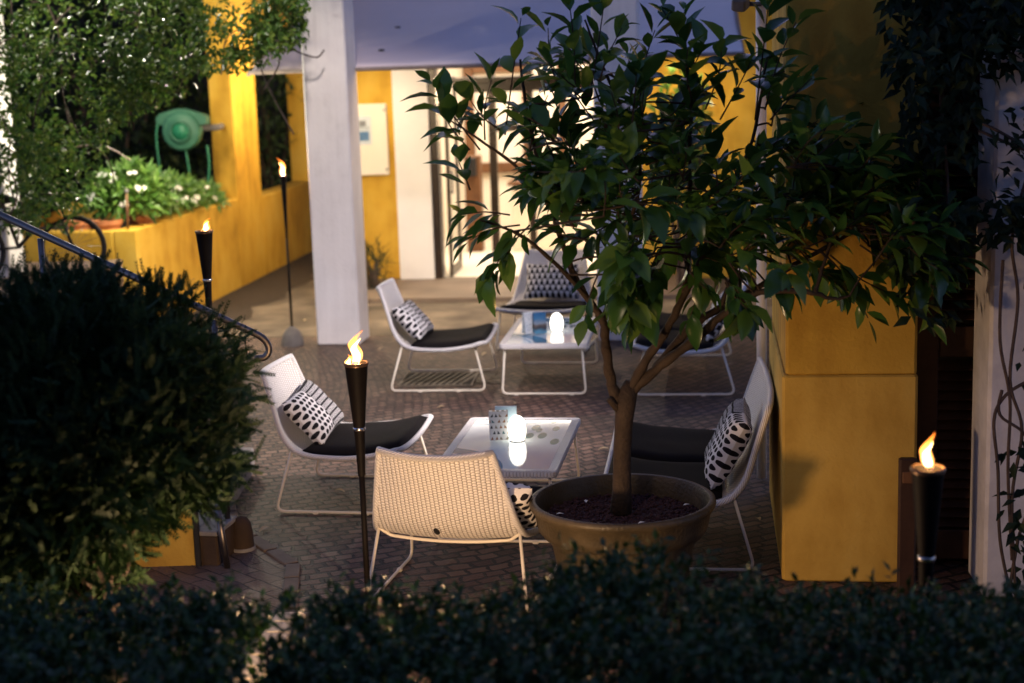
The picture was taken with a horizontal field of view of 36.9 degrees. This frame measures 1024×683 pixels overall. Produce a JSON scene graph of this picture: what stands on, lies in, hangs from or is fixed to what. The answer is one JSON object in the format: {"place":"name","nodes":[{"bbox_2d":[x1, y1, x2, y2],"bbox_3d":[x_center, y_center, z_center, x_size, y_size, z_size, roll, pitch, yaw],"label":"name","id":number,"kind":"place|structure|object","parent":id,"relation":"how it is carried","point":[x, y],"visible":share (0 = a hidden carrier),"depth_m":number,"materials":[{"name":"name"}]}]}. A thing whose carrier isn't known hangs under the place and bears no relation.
{"place":"outdoors","nodes":[
{"label":"outdoors","id":0,"kind":"place"},
{"bbox_2d":[0,259,123,334],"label":"terrace","id":1,"kind":"structure","parent":0,"point":[87,262],"depth_m":13.29,"materials":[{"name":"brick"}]},
{"bbox_2d":[0,188,106,278],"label":"bicycle","id":2,"kind":"object","parent":1,"relation":"on","point":[52,219],"visible":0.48,"depth_m":12.09,"materials":[{"name":"metal"}]},
{"bbox_2d":[2,547,285,681],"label":"path","id":3,"kind":"structure","parent":0,"point":[259,569],"depth_m":7.21,"materials":[{"name":"brick"}]},
{"bbox_2d":[19,510,201,571],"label":"stair wall","id":4,"kind":"structure","parent":3,"relation":"on","point":[184,549],"depth_m":7.39,"materials":[{"name":"paint"}]},
{"bbox_2d":[0,211,272,518],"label":"handrail","id":5,"kind":"object","parent":3,"relation":"on","point":[68,246],"visible":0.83,"depth_m":7.33,"materials":[{"name":"metal"}]},
{"bbox_2d":[199,515,236,565],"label":"step block","id":6,"kind":"structure","parent":3,"relation":"on","point":[211,553],"depth_m":7.39,"materials":[{"name":"stone"}]},
{"bbox_2d":[215,504,230,568],"bbox_3d":[-1.386,0.933,7.332,0.063,0.322,0.038,-2,10,0],"label":"steel post","id":7,"kind":"object","parent":3,"relation":"on","point":[224,547],"visible":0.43,"depth_m":7.33,"materials":[{"name":"metal"}]},
{"bbox_2d":[234,516,255,552],"bbox_3d":[-1.342,0.951,7.620,0.128,0.176,0.127,-2,10,0],"label":"bollard","id":8,"kind":"object","parent":3,"relation":"on","point":[243,538],"visible":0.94,"depth_m":7.58,"materials":[{"name":"stone"}]},
{"bbox_2d":[234,612,305,682],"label":"path edging","id":9,"kind":"object","parent":3,"relation":"on","point":[273,631],"visible":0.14,"depth_m":6.40,"materials":[{"name":"stone"}]},
{"bbox_2d":[3,0,291,224],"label":"boundary wall","id":10,"kind":"structure","parent":0,"point":[207,135],"depth_m":21.18,"materials":[{"name":"stone"}]},
{"bbox_2d":[185,251,313,332],"bbox_3d":[-2.628,-0.600,16.702,0.755,0.001,7.899,-1,11,7],"label":"soil bed","id":11,"kind":"object","parent":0,"point":[266,288],"visible":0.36,"depth_m":16.48,"materials":[{"name":"brown soil"}]},
{"bbox_2d":[218,277,771,337],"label":"concrete paving","id":12,"kind":"structure","parent":0,"point":[270,319],"depth_m":14.55,"materials":[{"name":"beige concrete"}]},
{"bbox_2d":[367,274,693,303],"bbox_3d":[0.044,-0.551,15.887,3.750,0.050,1.470,-1,10,6],"label":"doorstep","id":13,"kind":"object","parent":12,"relation":"on","point":[449,289],"visible":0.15,"depth_m":15.67,"materials":[{"name":"stone"}]},
{"bbox_2d":[644,66,720,286],"bbox_3d":[1.684,-1.621,15.242,0.882,2.294,0.778,-2,10,0],"label":"leafy shrub","id":14,"kind":"object","parent":12,"relation":"on","point":[680,271],"visible":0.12,"depth_m":15.14,"materials":[{"name":"green plant"}]},
{"bbox_2d":[11,274,1023,682],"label":"ground","id":15,"kind":"structure","parent":0,"point":[319,548],"depth_m":9.27,"materials":[{"name":"grey stone"}]},
{"bbox_2d":[0,0,23,277],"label":"white wall","id":16,"kind":"structure","parent":15,"relation":"on","point":[8,240],"depth_m":12.48,"materials":[{"name":"paint"}]},
{"bbox_2d":[0,0,324,239],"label":"climbing ivy","id":17,"kind":"object","parent":16,"relation":"attached to","point":[264,33],"visible":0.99,"depth_m":11.32,"materials":[{"name":"green plant"}]},
{"bbox_2d":[2,0,213,211],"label":"garden tree","id":18,"kind":"object","parent":15,"relation":"on","point":[143,136],"visible":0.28,"depth_m":18.96,"materials":[{"name":"green plant"}]},
{"bbox_2d":[23,198,242,309],"bbox_3d":[-4.088,-0.786,15.337,1.895,0.970,3.078,-1,11,7],"label":"planter","id":19,"kind":"object","parent":15,"relation":"on","point":[168,244],"visible":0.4,"depth_m":14.77,"materials":[{"name":"yellow paint"}]},
{"bbox_2d":[64,218,93,229],"bbox_3d":[-3.927,-0.984,13.950,0.264,0.247,0.264,-2,10,0],"label":"terracotta pot","id":20,"kind":"object","parent":19,"relation":"on","point":[80,225],"visible":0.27,"depth_m":13.83,"materials":[{"name":"ceramic"}]},
{"bbox_2d":[93,218,122,229],"bbox_3d":[-3.653,-0.981,13.886,0.264,0.247,0.264,-2,10,0],"label":"terracotta pot","id":21,"kind":"object","parent":19,"relation":"on","point":[111,224],"visible":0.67,"depth_m":13.77,"materials":[{"name":"ceramic"}]},
{"bbox_2d":[124,189,128,228],"bbox_3d":[-3.440,-1.150,13.713,0.059,0.435,0.038,6,13,35],"label":"plant stake","id":22,"kind":"object","parent":19,"relation":"in","point":[126,191],"visible":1,"depth_m":13.70,"materials":[{"name":"brown wood"}]},
{"bbox_2d":[76,153,185,226],"bbox_3d":[-3.555,-1.371,14.297,1.009,0.734,1.134,-2,10,0],"label":"flowering shrub","id":23,"kind":"object","parent":19,"relation":"in","point":[150,187],"visible":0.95,"depth_m":14.08,"materials":[{"name":"green plant"}]},
{"bbox_2d":[129,213,156,224],"bbox_3d":[-3.426,-1.056,14.254,0.264,0.247,0.264,-2,10,0],"label":"terracotta pot","id":24,"kind":"object","parent":19,"relation":"on","point":[142,219],"visible":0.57,"depth_m":14.14,"materials":[{"name":"ceramic"}]},
{"bbox_2d":[139,167,211,216],"bbox_3d":[-3.384,-1.451,15.321,0.784,0.590,1.320,-2,10,0],"label":"flowering shrub","id":25,"kind":"object","parent":19,"relation":"in","point":[189,192],"visible":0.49,"depth_m":15.16,"materials":[{"name":"green plant"}]},
{"bbox_2d":[181,176,230,212],"bbox_3d":[-3.247,-1.496,16.180,0.611,0.480,1.040,-2,10,0],"label":"flowering shrub","id":26,"kind":"object","parent":19,"relation":"in","point":[217,195],"visible":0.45,"depth_m":16.05,"materials":[{"name":"green plant"}]},
{"bbox_2d":[0,245,275,682],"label":"juniper bush","id":27,"kind":"object","parent":15,"relation":"on","point":[115,397],"visible":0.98,"depth_m":4.93,"materials":[{"name":"green plant"}]},
{"bbox_2d":[195,221,217,441],"bbox_3d":[-1.710,0.063,8.746,0.104,1.538,0.104,-2,10,0],"label":"garden torch","id":28,"kind":"object","parent":15,"relation":"on","point":[204,236],"visible":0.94,"depth_m":8.62,"materials":[{"name":"metal"}]},
{"bbox_2d":[199,447,254,526],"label":"stone steps","id":29,"kind":"structure","parent":15,"relation":"on","point":[238,492],"depth_m":8.57,"materials":[{"name":"grey stone"}]},
{"bbox_2d":[208,39,303,190],"bbox_3d":[-3.158,-2.735,20.119,1.714,3.030,1.461,-2,10,0],"label":"garden shrub","id":30,"kind":"object","parent":15,"relation":"on","point":[266,168],"visible":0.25,"depth_m":19.86,"materials":[{"name":"green plant"}]},
{"bbox_2d":[203,0,312,285],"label":"garden wall","id":31,"kind":"structure","parent":15,"relation":"on","point":[235,142],"depth_m":17.19,"materials":[{"name":"yellow paint"}]},
{"bbox_2d":[155,108,224,183],"bbox_3d":[-3.277,-1.966,16.346,0.496,1.046,0.964,8,14,43],"label":"hose reel","id":32,"kind":"object","parent":31,"relation":"attached to","point":[183,128],"visible":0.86,"depth_m":16.02,"materials":[{"name":"green plastic"},{"name":"deep green plastic"},{"name":"metal"}]},
{"bbox_2d":[230,503,300,647],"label":"path kerb","id":33,"kind":"structure","parent":15,"relation":"on","point":[292,570],"depth_m":7.40,"materials":[{"name":"stone"}]},
{"bbox_2d":[279,162,304,346],"bbox_3d":[-1.911,-0.759,13.057,0.200,1.605,0.200,-2,10,0],"label":"slim torch","id":34,"kind":"object","parent":15,"relation":"on","point":[292,336],"visible":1,"depth_m":13.10,"materials":[{"name":"metal"}]},
{"bbox_2d":[300,0,368,344],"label":"pillar","id":35,"kind":"structure","parent":15,"relation":"on","point":[334,163],"depth_m":12.90,"materials":[{"name":"paint"}]},
{"bbox_2d":[260,353,433,515],"bbox_3d":[-0.930,0.485,8.477,0.853,0.756,0.820,0,11,10],"label":"lounge chair","id":36,"kind":"object","parent":15,"relation":"on","point":[287,381],"visible":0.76,"depth_m":8.38,"materials":[{"name":"white plastic"}]},
{"bbox_2d":[282,380,343,444],"bbox_3d":[-1.097,0.390,8.488,0.130,0.320,0.500,-43,5,14],"label":"pillow","id":37,"kind":"object","parent":36,"relation":"on","point":[313,412],"visible":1,"depth_m":8.34,"materials":[{"name":"white fabric"}]},
{"bbox_2d":[343,337,370,613],"bbox_3d":[-0.627,0.586,6.408,0.104,1.288,0.104,-2,10,0],"label":"garden torch","id":38,"kind":"object","parent":15,"relation":"on","point":[356,369],"visible":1,"depth_m":6.34,"materials":[{"name":"metal"}]},
{"bbox_2d":[365,234,399,288],"bbox_3d":[-1.462,-0.785,16.031,0.540,0.740,0.517,1,11,17],"label":"grassy plant","id":39,"kind":"object","parent":15,"relation":"on","point":[373,274],"visible":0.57,"depth_m":16.00,"materials":[{"name":"green plant"}]},
{"bbox_2d":[376,278,497,391],"bbox_3d":[-0.567,-0.070,11.429,0.853,0.756,0.820,-1,10,6],"label":"lounge chair","id":40,"kind":"object","parent":15,"relation":"on","point":[451,340],"visible":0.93,"depth_m":11.31,"materials":[{"name":"white plastic"}]},
{"bbox_2d":[392,300,433,339],"bbox_3d":[-0.736,-0.164,11.431,0.130,0.310,0.500,-43,0,12],"label":"pillow","id":41,"kind":"object","parent":40,"relation":"on","point":[412,319],"visible":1,"depth_m":11.23,"materials":[{"name":"white fabric"}]},
{"bbox_2d":[396,372,479,386],"bbox_3d":[-0.552,0.284,11.549,0.576,0.013,0.456,-1,10,6],"label":"drain grate","id":42,"kind":"object","parent":15,"relation":"on","point":[440,379],"visible":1,"depth_m":11.53,"materials":[{"name":"metal"}]},
{"bbox_2d":[370,446,556,610],"bbox_3d":[-0.233,0.756,6.885,0.820,0.756,0.853,1,11,13],"label":"lounge chair","id":43,"kind":"object","parent":15,"relation":"on","point":[463,496],"visible":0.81,"depth_m":6.55,"materials":[{"name":"beige wicker"}]},
{"bbox_2d":[506,482,537,528],"bbox_3d":[-0.112,0.712,6.700,0.460,0.300,0.127,1,53,13],"label":"pillow","id":44,"kind":"object","parent":43,"relation":"on","point":[521,496],"visible":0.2,"depth_m":6.57,"materials":[{"name":"white fabric"}]},
{"bbox_2d":[438,417,580,543],"bbox_3d":[-0.003,0.715,8.123,0.630,0.372,1.140,0,11,9],"label":"coffee table","id":45,"kind":"object","parent":15,"relation":"on","point":[541,450],"visible":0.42,"depth_m":8.03,"materials":[{"name":"white glass"}]},
{"bbox_2d":[489,410,508,440],"bbox_3d":[-0.071,0.443,8.129,0.100,0.158,0.054,-2,10,-3],"label":"menu card","id":46,"kind":"object","parent":45,"relation":"on","point":[498,425],"visible":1,"depth_m":8.11,"materials":[{"name":"white paper"}]},
{"bbox_2d":[495,406,516,424],"bbox_3d":[-0.031,0.426,8.197,0.115,0.165,0.050,-1,10,6],"label":"menu card","id":47,"kind":"object","parent":45,"relation":"on","point":[512,411],"visible":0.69,"depth_m":8.18,"materials":[{"name":"blue paper"}]},
{"bbox_2d":[508,415,525,441],"bbox_3d":[0.027,0.457,8.117,0.095,0.136,0.095,-2,10,0],"label":"table lamp","id":48,"kind":"object","parent":45,"relation":"on","point":[517,429],"visible":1,"depth_m":8.08,"materials":[{"name":"beige glass"}]},
{"bbox_2d":[0,528,1023,682],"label":"hedge","id":49,"kind":"object","parent":15,"relation":"on","point":[729,649],"visible":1,"depth_m":4.02,"materials":[{"name":"green plant"}]},
{"bbox_2d":[496,249,597,351],"bbox_3d":[0.301,-0.355,12.826,0.820,0.756,0.853,0,11,12],"label":"lounge chair","id":50,"kind":"object","parent":15,"relation":"on","point":[518,304],"visible":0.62,"depth_m":13.00,"materials":[{"name":"white plastic"}]},
{"bbox_2d":[524,264,579,298],"bbox_3d":[0.338,-0.510,12.987,0.460,0.320,0.130,0,-19,12],"label":"pillow","id":51,"kind":"object","parent":50,"relation":"on","point":[555,283],"visible":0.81,"depth_m":12.94,"materials":[{"name":"white fabric"}]},
{"bbox_2d":[499,317,597,395],"bbox_3d":[0.294,0.097,11.428,0.630,0.372,1.140,0,11,8],"label":"coffee table","id":52,"kind":"object","parent":15,"relation":"on","point":[515,337],"visible":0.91,"depth_m":11.03,"materials":[{"name":"white glass"}]},
{"bbox_2d":[522,312,533,333],"bbox_3d":[0.121,-0.138,11.262,0.085,0.155,0.060,-7,12,-28],"label":"menu card","id":53,"kind":"object","parent":52,"relation":"on","point":[527,318],"visible":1,"depth_m":11.24,"materials":[{"name":"white paper"}]},
{"bbox_2d":[532,311,546,333],"bbox_3d":[0.201,-0.138,11.242,0.095,0.158,0.050,-5,11,-18],"label":"menu card","id":54,"kind":"object","parent":52,"relation":"on","point":[539,323],"visible":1,"depth_m":11.23,"materials":[{"name":"blue paper"}]},
{"bbox_2d":[550,313,562,331],"bbox_3d":[0.331,-0.145,11.333,0.095,0.136,0.095,-2,10,0],"label":"table lamp","id":55,"kind":"object","parent":52,"relation":"on","point":[556,322],"visible":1,"depth_m":11.30,"materials":[{"name":"beige glass"}]},
{"bbox_2d":[356,0,771,278],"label":"cafe building","id":56,"kind":"structure","parent":15,"relation":"on","point":[409,213],"depth_m":16.54,"materials":[{"name":"yellow paint"}]},
{"bbox_2d":[358,103,389,175],"bbox_3d":[-1.536,-2.161,16.424,0.420,0.760,0.040,-1,10,6],"label":"notice board","id":57,"kind":"object","parent":56,"relation":"attached to","point":[373,133],"visible":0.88,"depth_m":16.40,"materials":[{"name":"white paper"}]},
{"bbox_2d":[247,0,590,76],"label":"awning","id":58,"kind":"object","parent":56,"relation":"attached to","point":[414,34],"visible":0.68,"depth_m":13.99,"materials":[{"name":"paint"}]},
{"bbox_2d":[444,76,462,276],"bbox_3d":[-0.632,-1.831,16.869,0.072,2.148,0.760,-1,10,6],"label":"door leaf","id":59,"kind":"structure","parent":56,"relation":"in","point":[453,187],"depth_m":16.81,"materials":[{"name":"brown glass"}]},
{"bbox_2d":[589,0,744,61],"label":"awning","id":60,"kind":"object","parent":56,"relation":"attached to","point":[722,14],"visible":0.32,"depth_m":13.74,"materials":[{"name":"fabric"}]},
{"bbox_2d":[591,0,642,340],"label":"pillar","id":61,"kind":"structure","parent":15,"relation":"on","point":[630,8],"depth_m":12.46,"materials":[{"name":"paint"}]},
{"bbox_2d":[529,473,715,627],"bbox_3d":[0.479,0.913,6.607,0.799,0.503,0.799,-2,10,0],"label":"plant pot","id":62,"kind":"object","parent":15,"relation":"on","point":[679,510],"visible":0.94,"depth_m":6.51,"materials":[{"name":"brown ceramic"}]},
{"bbox_2d":[400,0,989,514],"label":"citrus tree","id":63,"kind":"object","parent":62,"relation":"in","point":[564,188],"visible":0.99,"depth_m":6.09,"materials":[{"name":"green plant"}]},
{"bbox_2d":[604,357,773,570],"bbox_3d":[0.895,0.564,7.729,0.829,0.757,1.510,0,11,7],"label":"loveseat","id":64,"kind":"object","parent":15,"relation":"on","point":[677,452],"visible":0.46,"depth_m":7.67,"materials":[{"name":"black fabric"}]},
{"bbox_2d":[704,398,752,489],"bbox_3d":[1.038,0.482,7.367,0.142,0.360,0.560,27,13,2],"label":"pillow","id":65,"kind":"object","parent":64,"relation":"on","point":[727,444],"visible":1,"depth_m":7.14,"materials":[{"name":"white fabric"}]},
{"bbox_2d":[633,268,747,395],"bbox_3d":[1.333,-0.120,11.368,0.829,0.757,1.510,0,11,7],"label":"loveseat","id":66,"kind":"object","parent":15,"relation":"on","point":[642,342],"visible":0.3,"depth_m":10.77,"materials":[{"name":"white plastic"}]},
{"bbox_2d":[702,292,723,340],"bbox_3d":[1.479,-0.186,11.029,0.131,0.340,0.500,29,13,1],"label":"pillow","id":67,"kind":"object","parent":66,"relation":"on","point":[712,334],"visible":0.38,"depth_m":10.83,"materials":[{"name":"white fabric"}]},
{"bbox_2d":[769,0,921,581],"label":"yellow column","id":68,"kind":"structure","parent":15,"relation":"on","point":[843,428],"depth_m":6.74,"materials":[{"name":"paint"}]},
{"bbox_3d":[2.044,-2.119,7.340,1.600,0.239,3.000,0,11,7],"label":"roof eave","id":69,"kind":"object","parent":68,"relation":"attached to","visible":0},
{"bbox_2d":[756,0,766,478],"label":"drain pipe","id":70,"kind":"object","parent":69,"relation":"attached to","point":[761,267],"visible":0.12,"depth_m":8.35,"materials":[{"name":"white metal"}]},
{"bbox_2d":[731,0,761,11],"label":"wall spotlight","id":71,"kind":"object","parent":70,"relation":"attached to","point":[740,5],"depth_m":7.87,"materials":[{"name":"metal"}]},
{"bbox_2d":[896,457,916,597],"bbox_3d":[1.694,0.810,6.575,0.075,0.640,0.047,0,11,7],"label":"post","id":72,"kind":"object","parent":15,"relation":"on","point":[906,546],"visible":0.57,"depth_m":6.56,"materials":[{"name":"brown wood"}]},
{"bbox_2d":[910,442,945,680],"bbox_3d":[1.251,0.877,4.643,0.104,1.236,0.104,-2,10,0],"label":"garden torch","id":73,"kind":"object","parent":15,"relation":"on","point":[927,478],"visible":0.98,"depth_m":4.55,"materials":[{"name":"metal"}]},
{"bbox_2d":[916,1,979,564],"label":"shutter door","id":74,"kind":"structure","parent":15,"relation":"on","point":[944,372],"depth_m":6.95,"materials":[{"name":"brown wood"}]},
{"bbox_2d":[968,20,1023,596],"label":"pillar","id":75,"kind":"structure","parent":15,"relation":"on","point":[985,566],"depth_m":6.50,"materials":[{"name":"white paint"}]},
{"bbox_2d":[873,0,1023,599],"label":"climbing vine","id":76,"kind":"object","parent":75,"relation":"attached to","point":[970,31],"visible":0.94,"depth_m":6.06,"materials":[{"name":"green plant"}]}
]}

